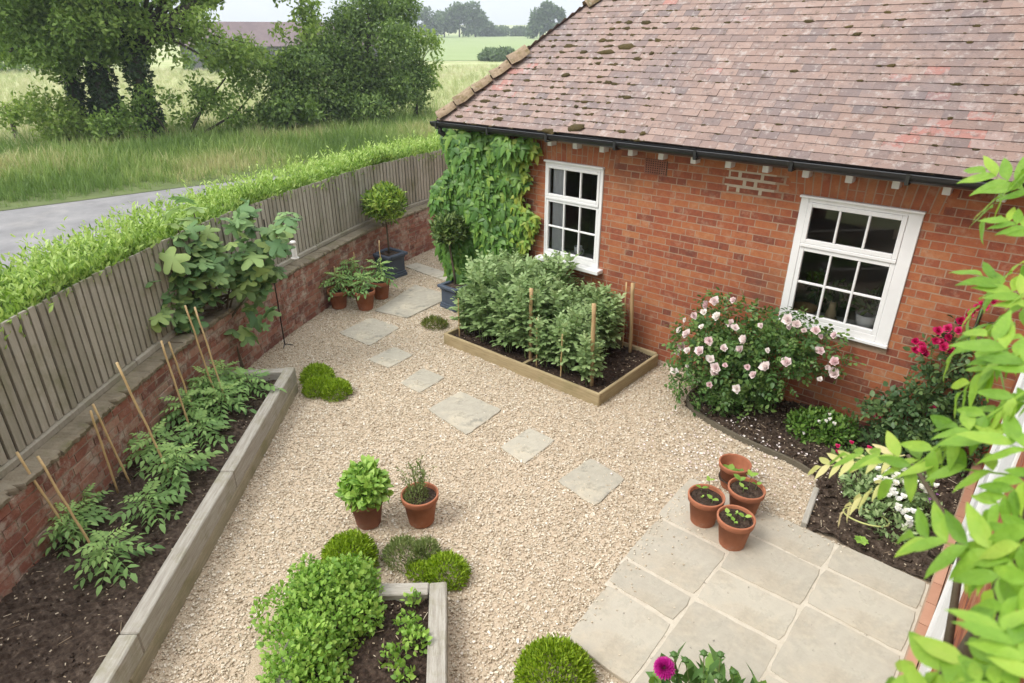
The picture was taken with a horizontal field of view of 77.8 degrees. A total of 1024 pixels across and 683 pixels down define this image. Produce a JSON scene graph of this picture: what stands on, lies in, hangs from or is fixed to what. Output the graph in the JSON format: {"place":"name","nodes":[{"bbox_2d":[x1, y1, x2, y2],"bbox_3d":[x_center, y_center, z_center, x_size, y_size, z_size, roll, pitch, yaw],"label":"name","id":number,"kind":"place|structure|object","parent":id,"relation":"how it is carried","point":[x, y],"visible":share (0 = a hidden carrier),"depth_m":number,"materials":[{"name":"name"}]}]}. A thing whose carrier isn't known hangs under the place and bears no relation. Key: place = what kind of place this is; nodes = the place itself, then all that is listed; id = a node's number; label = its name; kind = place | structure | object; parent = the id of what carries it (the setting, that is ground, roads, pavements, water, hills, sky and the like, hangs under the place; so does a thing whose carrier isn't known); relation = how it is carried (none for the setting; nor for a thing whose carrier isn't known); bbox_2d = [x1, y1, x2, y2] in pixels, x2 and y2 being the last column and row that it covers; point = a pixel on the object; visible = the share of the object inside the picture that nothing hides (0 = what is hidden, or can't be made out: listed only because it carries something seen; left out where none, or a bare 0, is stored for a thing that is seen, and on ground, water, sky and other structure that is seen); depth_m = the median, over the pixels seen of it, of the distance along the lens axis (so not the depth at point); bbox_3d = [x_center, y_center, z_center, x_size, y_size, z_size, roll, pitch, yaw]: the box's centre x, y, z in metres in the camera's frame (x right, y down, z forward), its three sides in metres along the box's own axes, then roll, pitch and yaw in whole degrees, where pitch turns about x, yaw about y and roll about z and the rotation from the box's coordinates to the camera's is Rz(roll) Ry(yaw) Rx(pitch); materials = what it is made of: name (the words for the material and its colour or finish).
{"place":"outdoors","nodes":[
{"label":"outdoors","id":0,"kind":"place"},
{"bbox_2d":[0,176,280,269],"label":"road","id":1,"kind":"structure","parent":0,"point":[19,224],"depth_m":14.06,"materials":[{"name":"grey asphalt"}]},
{"bbox_2d":[0,25,546,210],"bbox_3d":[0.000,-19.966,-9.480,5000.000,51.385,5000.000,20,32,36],"label":"ground","id":2,"kind":"structure","parent":0,"point":[166,62],"depth_m":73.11,"materials":[{"name":"green plant"}]},
{"bbox_2d":[0,128,443,348],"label":"hedge","id":3,"kind":"object","parent":2,"relation":"on","point":[39,277],"visible":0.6,"depth_m":6.32,"materials":[{"name":"green plant"}]},
{"bbox_2d":[0,92,457,210],"bbox_3d":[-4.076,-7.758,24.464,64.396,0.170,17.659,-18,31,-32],"label":"verge","id":4,"kind":"structure","parent":2,"relation":"on","point":[91,195],"depth_m":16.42,"materials":[{"name":"green plant"}]},
{"bbox_2d":[0,81,139,147],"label":"verge shrub","id":5,"kind":"object","parent":4,"relation":"on","point":[69,120],"visible":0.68,"depth_m":21.73,"materials":[{"name":"green plant"}]},
{"bbox_2d":[0,0,155,138],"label":"ivy clad tree","id":6,"kind":"object","parent":4,"relation":"on","point":[71,79],"visible":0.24,"depth_m":21.66,"materials":[{"name":"green plant"}]},
{"bbox_2d":[0,0,191,141],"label":"ivy clad tree","id":7,"kind":"object","parent":4,"relation":"on","point":[46,37],"visible":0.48,"depth_m":20.56,"materials":[{"name":"green plant"}]},
{"bbox_2d":[10,0,279,140],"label":"ivy clad tree","id":8,"kind":"object","parent":4,"relation":"on","point":[147,26],"visible":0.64,"depth_m":21.96,"materials":[{"name":"green plant"}]},
{"bbox_2d":[75,59,271,141],"bbox_3d":[-11.985,-9.024,23.608,7.711,3.138,3.018,-21,32,-37],"label":"verge shrub","id":9,"kind":"object","parent":4,"relation":"on","point":[204,95],"visible":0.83,"depth_m":23.47,"materials":[{"name":"green plant"}]},
{"bbox_2d":[247,88,328,132],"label":"overgrown bush","id":10,"kind":"object","parent":4,"relation":"on","point":[291,113],"visible":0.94,"depth_m":24.08,"materials":[{"name":"green plant"}]},
{"bbox_2d":[263,0,331,84],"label":"young tree","id":11,"kind":"object","parent":4,"relation":"on","point":[304,14],"visible":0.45,"depth_m":24.75,"materials":[{"name":"green plant"}]},
{"bbox_2d":[252,0,437,126],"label":"overgrown bush","id":12,"kind":"object","parent":4,"relation":"on","point":[365,83],"visible":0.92,"depth_m":26.18,"materials":[{"name":"green plant"}]},
{"bbox_2d":[377,23,446,117],"bbox_3d":[-4.445,-12.371,29.302,3.060,4.226,2.984,20,32,36],"label":"young tree","id":13,"kind":"object","parent":4,"relation":"on","point":[434,41],"visible":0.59,"depth_m":28.62,"materials":[{"name":"green plant"}]},
{"bbox_2d":[177,21,379,69],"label":"barn","id":14,"kind":"structure","parent":2,"relation":"on","point":[259,30],"depth_m":83.78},
{"bbox_2d":[405,6,448,35],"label":"tree","id":15,"kind":"object","parent":2,"relation":"on","point":[435,19],"visible":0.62,"depth_m":282.46,"materials":[{"name":"green plant"}]},
{"bbox_2d":[445,1,474,36],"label":"tree","id":16,"kind":"object","parent":2,"relation":"on","point":[459,11],"visible":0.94,"depth_m":291.73,"materials":[{"name":"green plant"}]},
{"bbox_2d":[149,0,583,24],"label":"sky","id":17,"kind":"structure","parent":0,"point":[501,12],"materials":[{"name":"white"}]},
{"bbox_2d":[380,35,541,60],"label":"crop field","id":18,"kind":"structure","parent":0,"point":[458,48],"depth_m":186.39,"materials":[{"name":"green plant"}]},
{"bbox_2d":[142,247,971,682],"bbox_3d":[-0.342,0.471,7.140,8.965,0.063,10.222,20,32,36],"label":"gravel","id":19,"kind":"structure","parent":0,"point":[444,383],"depth_m":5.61,"materials":[{"name":"beige gravel"}]},
{"bbox_2d":[0,367,298,682],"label":"raised bed","id":20,"kind":"object","parent":19,"relation":"on","point":[156,600],"visible":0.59,"depth_m":4.29,"materials":[{"name":"soil"}]},
{"bbox_2d":[38,499,120,557],"bbox_3d":[-3.160,1.335,4.564,0.557,0.325,0.479,-7,26,-15],"label":"tomato plant","id":21,"kind":"object","parent":20,"relation":"on","point":[68,532],"visible":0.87,"depth_m":4.54,"materials":[{"name":"green plant"}]},
{"bbox_2d":[64,523,164,595],"bbox_3d":[-2.737,1.448,4.324,0.544,0.339,0.532,2,25,3],"label":"tomato plant","id":22,"kind":"object","parent":20,"relation":"on","point":[98,553],"visible":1,"depth_m":4.26,"materials":[{"name":"green plant"}]},
{"bbox_2d":[109,477,186,533],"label":"tomato plant","id":23,"kind":"object","parent":20,"relation":"on","point":[157,497],"visible":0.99,"depth_m":4.77,"materials":[{"name":"green plant"}]},
{"bbox_2d":[117,418,193,478],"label":"tomato plant","id":24,"kind":"object","parent":20,"relation":"on","point":[148,447],"visible":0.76,"depth_m":5.36,"materials":[{"name":"green plant"}]},
{"bbox_2d":[136,441,222,510],"bbox_3d":[-2.734,1.020,5.150,0.604,0.410,0.703,8,27,17],"label":"tomato plant","id":25,"kind":"object","parent":20,"relation":"on","point":[193,465],"visible":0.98,"depth_m":5.10,"materials":[{"name":"green plant"}]},
{"bbox_2d":[152,388,222,433],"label":"tomato plant","id":26,"kind":"object","parent":20,"relation":"on","point":[172,415],"visible":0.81,"depth_m":5.87,"materials":[{"name":"green plant"}]},
{"bbox_2d":[171,408,235,452],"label":"tomato plant","id":27,"kind":"object","parent":20,"relation":"on","point":[214,420],"visible":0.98,"depth_m":5.65,"materials":[{"name":"green plant"}]},
{"bbox_2d":[184,363,246,409],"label":"tomato plant","id":28,"kind":"object","parent":20,"relation":"on","point":[199,383],"visible":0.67,"depth_m":6.30,"materials":[{"name":"green plant"}]},
{"bbox_2d":[194,380,256,430],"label":"tomato plant","id":29,"kind":"object","parent":20,"relation":"on","point":[210,401],"visible":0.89,"depth_m":6.05,"materials":[{"name":"green plant"}]},
{"bbox_2d":[217,366,286,410],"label":"tomato plant","id":30,"kind":"object","parent":20,"relation":"on","point":[242,371],"visible":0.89,"depth_m":6.37,"materials":[{"name":"green plant"}]},
{"bbox_2d":[0,202,436,601],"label":"retaining wall","id":31,"kind":"structure","parent":19,"relation":"on","point":[71,455],"depth_m":5.72,"materials":[{"name":"brick"}]},
{"bbox_2d":[0,150,447,478],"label":"board fence","id":32,"kind":"object","parent":31,"relation":"on","point":[59,370],"visible":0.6,"depth_m":5.39,"materials":[{"name":"grey wood"}]},
{"bbox_2d":[145,196,302,368],"bbox_3d":[-3.027,-0.496,6.770,0.991,2.133,2.009,20,32,36],"label":"fig tree","id":33,"kind":"object","parent":19,"relation":"on","point":[252,272],"visible":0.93,"depth_m":6.61,"materials":[{"name":"green plant"}]},
{"bbox_2d":[300,373,353,401],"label":"cushion plant","id":34,"kind":"object","parent":19,"relation":"on","point":[332,386],"visible":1,"depth_m":6.84,"materials":[{"name":"green plant"}]},
{"bbox_2d":[320,527,379,568],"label":"cushion plant","id":35,"kind":"object","parent":19,"relation":"on","point":[350,540],"visible":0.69,"depth_m":4.59,"materials":[{"name":"green plant"}]},
{"bbox_2d":[274,582,447,682],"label":"raised bed","id":36,"kind":"object","parent":19,"relation":"on","point":[431,665],"visible":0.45,"depth_m":3.90,"materials":[{"name":"soil"}]},
{"bbox_2d":[246,551,386,682],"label":"mint","id":37,"kind":"object","parent":36,"relation":"on","point":[343,577],"visible":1,"depth_m":3.91,"materials":[{"name":"green plant"}]},
{"bbox_2d":[401,623,432,655],"bbox_3d":[-0.580,1.816,3.870,0.177,0.130,0.202,-11,27,-22],"label":"parsley","id":38,"kind":"object","parent":36,"relation":"on","point":[423,633],"visible":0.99,"depth_m":3.87,"materials":[{"name":"green plant"}]},
{"bbox_2d":[350,492,382,529],"bbox_3d":[-1.146,1.328,5.032,0.285,0.260,0.285,20,32,36],"label":"terracotta pot","id":39,"kind":"object","parent":19,"relation":"on","point":[365,519],"visible":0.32,"depth_m":4.96,"materials":[{"name":"ceramic"}]},
{"bbox_2d":[335,454,394,511],"bbox_3d":[-1.135,1.103,4.921,0.465,0.370,0.442,20,32,36],"label":"basil","id":40,"kind":"object","parent":39,"relation":"on","point":[362,482],"visible":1,"depth_m":4.84,"materials":[{"name":"green plant"}]},
{"bbox_2d":[340,318,398,345],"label":"paving slab","id":41,"kind":"structure","parent":19,"relation":"on","point":[367,327],"depth_m":8.41,"materials":[{"name":"stone"}]},
{"bbox_2d":[373,247,407,279],"bbox_3d":[-1.992,-1.266,10.346,0.433,0.391,0.433,18,31,34],"label":"square planter","id":42,"kind":"object","parent":19,"relation":"on","point":[395,256],"visible":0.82,"depth_m":10.25,"materials":[{"name":"metal"}]},
{"bbox_2d":[359,180,407,253],"bbox_3d":[-2.019,-1.933,10.052,0.833,1.231,0.809,20,32,36],"label":"bay tree","id":43,"kind":"object","parent":42,"relation":"on","point":[385,201],"visible":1,"depth_m":9.76,"materials":[{"name":"green plant"}]},
{"bbox_2d":[375,285,441,318],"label":"paving slab","id":44,"kind":"structure","parent":19,"relation":"on","point":[405,304],"depth_m":9.31,"materials":[{"name":"stone"}]},
{"bbox_2d":[379,532,441,573],"bbox_3d":[-0.758,1.524,4.697,0.422,0.206,0.418,20,32,36],"label":"thyme","id":45,"kind":"object","parent":19,"relation":"on","point":[421,544],"visible":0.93,"depth_m":4.66,"materials":[{"name":"green plant"}]},
{"bbox_2d":[400,482,438,528],"bbox_3d":[-0.726,1.315,5.048,0.300,0.270,0.300,20,32,36],"label":"terracotta pot","id":46,"kind":"object","parent":19,"relation":"on","point":[421,515],"visible":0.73,"depth_m":4.97,"materials":[{"name":"ceramic"}]},
{"bbox_2d":[396,455,435,504],"bbox_3d":[-0.753,1.099,4.954,0.283,0.457,0.298,20,32,36],"label":"rosemary","id":47,"kind":"object","parent":46,"relation":"on","point":[418,484],"visible":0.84,"depth_m":4.95,"materials":[{"name":"green plant"}]},
{"bbox_2d":[401,368,443,392],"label":"paving slab","id":48,"kind":"structure","parent":19,"relation":"on","point":[422,377],"depth_m":7.20,"materials":[{"name":"stone"}]},
{"bbox_2d":[404,548,471,590],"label":"plant","id":49,"kind":"object","parent":19,"relation":"on","point":[429,575],"visible":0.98,"depth_m":4.51,"materials":[{"name":"green plant"}]},
{"bbox_2d":[437,280,469,311],"bbox_3d":[-0.804,-0.666,9.139,0.380,0.343,0.380,22,33,38],"label":"square planter","id":50,"kind":"object","parent":19,"relation":"on","point":[447,292],"visible":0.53,"depth_m":9.05,"materials":[{"name":"ceramic"}]},
{"bbox_2d":[427,208,468,284],"bbox_3d":[-0.895,-1.320,8.916,0.614,1.099,0.581,7,26,15],"label":"bay tree","id":51,"kind":"object","parent":50,"relation":"on","point":[448,228],"visible":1,"depth_m":8.70,"materials":[{"name":"green plant"}]},
{"bbox_2d":[429,392,500,434],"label":"paving slab","id":52,"kind":"structure","parent":19,"relation":"on","point":[461,409],"depth_m":6.59,"materials":[{"name":"stone"}]},
{"bbox_2d":[501,428,553,463],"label":"paving slab","id":53,"kind":"structure","parent":19,"relation":"on","point":[533,446],"depth_m":6.04,"materials":[{"name":"stone"}]},
{"bbox_2d":[444,323,657,406],"bbox_3d":[0.443,0.093,7.813,2.360,0.170,1.290,20,32,36],"label":"raised bed","id":54,"kind":"object","parent":19,"relation":"on","point":[599,392],"visible":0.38,"depth_m":7.35,"materials":[{"name":"wood"}]},
{"bbox_2d":[446,287,477,333],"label":"bean plant","id":55,"kind":"object","parent":54,"relation":"on","point":[463,321],"visible":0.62,"depth_m":7.96,"materials":[{"name":"green plant"}]},
{"bbox_2d":[454,250,504,332],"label":"bean plant","id":56,"kind":"object","parent":54,"relation":"on","point":[482,260],"visible":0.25,"depth_m":7.77,"materials":[{"name":"green plant"}]},
{"bbox_2d":[457,259,503,341],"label":"bean plant","id":57,"kind":"object","parent":54,"relation":"on","point":[474,274],"visible":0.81,"depth_m":7.62,"materials":[{"name":"green plant"}]},
{"bbox_2d":[470,282,514,342],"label":"bean plant","id":58,"kind":"object","parent":54,"relation":"on","point":[490,320],"visible":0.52,"depth_m":7.61,"materials":[{"name":"green plant"}]},
{"bbox_2d":[487,285,521,352],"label":"bean plant","id":59,"kind":"object","parent":54,"relation":"on","point":[501,323],"visible":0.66,"depth_m":7.44,"materials":[{"name":"green plant"}]},
{"bbox_2d":[498,253,542,292],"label":"bean plant","id":60,"kind":"object","parent":54,"relation":"on","point":[529,263],"visible":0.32,"depth_m":7.66,"materials":[{"name":"green plant"}]},
{"bbox_2d":[506,274,551,357],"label":"bean plant","id":61,"kind":"object","parent":54,"relation":"on","point":[518,289],"visible":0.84,"depth_m":7.24,"materials":[{"name":"green plant"}]},
{"bbox_2d":[525,314,560,366],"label":"bean plant","id":62,"kind":"object","parent":54,"relation":"on","point":[545,340],"visible":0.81,"depth_m":7.15,"materials":[{"name":"green plant"}]},
{"bbox_2d":[537,250,579,292],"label":"bean plant","id":63,"kind":"object","parent":54,"relation":"on","point":[561,268],"visible":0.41,"depth_m":7.81,"materials":[{"name":"green plant"}]},
{"bbox_2d":[542,303,590,372],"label":"bean plant","id":64,"kind":"object","parent":54,"relation":"on","point":[568,349],"visible":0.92,"depth_m":6.97,"materials":[{"name":"green plant"}]},
{"bbox_2d":[570,330,608,384],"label":"bean plant","id":65,"kind":"object","parent":54,"relation":"on","point":[583,360],"visible":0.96,"depth_m":6.77,"materials":[{"name":"green plant"}]},
{"bbox_2d":[585,281,627,354],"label":"bean plant","id":66,"kind":"object","parent":54,"relation":"on","point":[611,315],"visible":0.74,"depth_m":7.35,"materials":[{"name":"green plant"}]},
{"bbox_2d":[512,631,598,682],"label":"cushion plant","id":67,"kind":"object","parent":19,"relation":"on","point":[557,647],"visible":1,"depth_m":3.75,"materials":[{"name":"green plant"}]},
{"bbox_2d":[558,459,623,505],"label":"paving slab","id":68,"kind":"structure","parent":19,"relation":"on","point":[599,492],"depth_m":5.55,"materials":[{"name":"stone"}]},
{"bbox_2d":[568,586,669,682],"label":"paving slab","id":69,"kind":"structure","parent":19,"relation":"on","point":[630,633],"depth_m":4.11,"materials":[{"name":"stone"}]},
{"bbox_2d":[609,560,689,619],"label":"paving slab","id":70,"kind":"structure","parent":19,"relation":"on","point":[659,595],"depth_m":4.43,"materials":[{"name":"stone"}]},
{"bbox_2d":[627,519,724,593],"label":"paving slab","id":71,"kind":"structure","parent":19,"relation":"on","point":[700,559],"depth_m":4.73,"materials":[{"name":"stone"}]},
{"bbox_2d":[635,602,776,682],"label":"paving slab","id":72,"kind":"structure","parent":19,"relation":"on","point":[698,628],"depth_m":4.04,"materials":[{"name":"stone"}]},
{"bbox_2d":[646,642,766,682],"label":"dahlia","id":73,"kind":"object","parent":19,"relation":"on","point":[665,669],"visible":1,"depth_m":3.34,"materials":[{"name":"green plant"}]},
{"bbox_2d":[659,478,758,547],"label":"paving slab","id":74,"kind":"structure","parent":19,"relation":"on","point":[711,534],"depth_m":5.14,"materials":[{"name":"stone"}]},
{"bbox_2d":[688,484,725,527],"bbox_3d":[1.523,1.315,5.022,0.285,0.255,0.285,20,32,36],"label":"terracotta pot","id":75,"kind":"object","parent":74,"relation":"on","point":[703,511],"visible":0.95,"depth_m":4.96,"materials":[{"name":"ceramic"}]},
{"bbox_2d":[717,505,755,550],"bbox_3d":[1.676,1.423,4.795,0.280,0.255,0.280,20,32,36],"label":"terracotta pot","id":76,"kind":"object","parent":74,"relation":"on","point":[733,536],"visible":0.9,"depth_m":4.73,"materials":[{"name":"ceramic"}]},
{"bbox_2d":[728,477,765,515],"bbox_3d":[1.871,1.276,5.110,0.290,0.250,0.290,20,32,36],"label":"terracotta pot","id":77,"kind":"object","parent":74,"relation":"on","point":[750,498],"visible":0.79,"depth_m":5.04,"materials":[{"name":"ceramic"}]},
{"bbox_2d":[430,0,1023,461],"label":"brick house","id":78,"kind":"structure","parent":19,"relation":"on","point":[766,152],"depth_m":6.30,"materials":[{"name":"brick"}]},
{"bbox_2d":[427,128,543,284],"bbox_3d":[-0.189,-1.650,8.914,1.903,2.596,1.161,20,32,36],"label":"climbing creeper","id":79,"kind":"object","parent":78,"relation":"attached to","point":[478,186],"visible":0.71,"depth_m":8.32,"materials":[{"name":"green plant"}]},
{"bbox_2d":[552,169,566,250],"bbox_3d":[0.595,-1.685,8.025,0.200,1.100,0.032,20,32,36],"label":"curtain","id":80,"kind":"object","parent":78,"relation":"hanging from","point":[558,184],"visible":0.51,"depth_m":8.05,"materials":[{"name":"white fabric"}]},
{"bbox_2d":[535,159,604,275],"bbox_3d":[0.805,-1.580,7.895,0.980,1.273,0.420,20,32,36],"label":"window","id":81,"kind":"structure","parent":78,"relation":"in","point":[588,263],"depth_m":7.79,"materials":[{"name":"white paint"}]},
{"bbox_2d":[799,267,855,312],"bbox_3d":[3.243,-0.512,6.478,0.620,0.512,0.357,20,32,36],"label":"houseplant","id":82,"kind":"object","parent":78,"relation":"on","point":[828,297],"visible":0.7,"depth_m":6.45,"materials":[{"name":"green plant"}]},
{"bbox_2d":[778,194,926,348],"bbox_3d":[3.211,-0.706,6.054,1.035,1.292,0.350,20,32,36],"label":"window","id":83,"kind":"structure","parent":78,"relation":"in","point":[899,262],"depth_m":5.88,"materials":[{"name":"white paint"}]},
{"bbox_2d":[718,453,751,489],"bbox_3d":[1.901,1.138,5.455,0.270,0.240,0.270,20,32,36],"label":"terracotta pot","id":84,"kind":"object","parent":19,"relation":"on","point":[725,474],"visible":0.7,"depth_m":5.45,"materials":[{"name":"ceramic"}]},
{"bbox_2d":[698,570,796,639],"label":"paving slab","id":85,"kind":"structure","parent":19,"relation":"on","point":[754,607],"depth_m":4.32,"materials":[{"name":"stone"}]},
{"bbox_2d":[686,389,810,475],"bbox_3d":[2.197,0.877,6.248,0.277,0.055,1.607,-11,28,-23],"label":"border edging","id":86,"kind":"object","parent":19,"relation":"on","point":[772,452],"visible":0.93,"depth_m":6.05,"materials":[{"name":"grey stone"}]},
{"bbox_2d":[588,510,928,682],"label":"patio joints","id":87,"kind":"object","parent":19,"relation":"on","point":[673,623],"visible":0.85,"depth_m":4.33,"materials":[{"name":"beige concrete"}]},
{"bbox_2d":[721,535,819,604],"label":"paving slab","id":88,"kind":"structure","parent":19,"relation":"on","point":[773,569],"depth_m":4.60,"materials":[{"name":"stone"}]},
{"bbox_2d":[750,511,833,566],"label":"paving slab","id":89,"kind":"structure","parent":19,"relation":"on","point":[785,537],"depth_m":4.89,"materials":[{"name":"stone"}]},
{"bbox_2d":[684,377,971,579],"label":"border soil","id":90,"kind":"structure","parent":19,"relation":"on","point":[863,530],"depth_m":5.44,"materials":[{"name":"brown soil"}]},
{"bbox_2d":[0,330,972,682],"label":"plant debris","id":91,"kind":"object","parent":90,"relation":"on","point":[400,604],"visible":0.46,"depth_m":4.73,"materials":[{"name":"brown plant"}]},
{"bbox_2d":[661,287,865,422],"bbox_3d":[2.377,0.209,6.351,1.966,1.326,1.120,20,32,36],"label":"rose bush","id":92,"kind":"object","parent":90,"relation":"on","point":[720,340],"visible":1,"depth_m":6.26,"materials":[{"name":"green plant"}]},
{"bbox_2d":[783,405,862,449],"bbox_3d":[2.983,0.800,6.089,0.699,0.357,0.506,20,32,36],"label":"hebe","id":93,"kind":"object","parent":90,"relation":"on","point":[827,421],"visible":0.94,"depth_m":6.02,"materials":[{"name":"green plant"}]},
{"bbox_2d":[837,459,939,545],"bbox_3d":[2.985,1.196,5.087,0.732,0.500,0.855,20,32,36],"label":"flowering plant","id":94,"kind":"object","parent":90,"relation":"on","point":[907,507],"visible":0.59,"depth_m":4.97,"materials":[{"name":"green plant"}]},
{"bbox_2d":[836,299,1011,476],"bbox_3d":[3.666,0.361,5.578,1.338,1.729,0.722,14,29,28],"label":"red rose","id":95,"kind":"object","parent":90,"relation":"on","point":[923,428],"visible":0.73,"depth_m":5.59,"materials":[{"name":"green plant"}]},
{"bbox_2d":[770,606,899,682],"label":"paving slab","id":96,"kind":"structure","parent":19,"relation":"on","point":[817,647],"depth_m":3.96,"materials":[{"name":"stone"}]},
{"bbox_2d":[808,570,914,650],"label":"paving slab","id":97,"kind":"structure","parent":19,"relation":"on","point":[881,618],"depth_m":4.28,"materials":[{"name":"stone"}]},
{"bbox_2d":[828,545,925,608],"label":"paving slab","id":98,"kind":"structure","parent":19,"relation":"on","point":[890,581],"depth_m":4.54,"materials":[{"name":"stone"}]},
{"bbox_2d":[898,373,1023,682],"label":"house","id":99,"kind":"structure","parent":19,"relation":"on","point":[932,619],"depth_m":3.79,"materials":[{"name":"brick"}]},
{"bbox_2d":[807,156,1023,682],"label":"wisteria","id":100,"kind":"object","parent":99,"relation":"attached to","point":[987,650],"visible":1,"depth_m":0.77,"materials":[{"name":"green plant"}]},
{"bbox_2d":[919,405,1023,675],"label":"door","id":101,"kind":"structure","parent":99,"relation":"in","point":[1005,462],"depth_m":3.17,"materials":[{"name":"white paint"}]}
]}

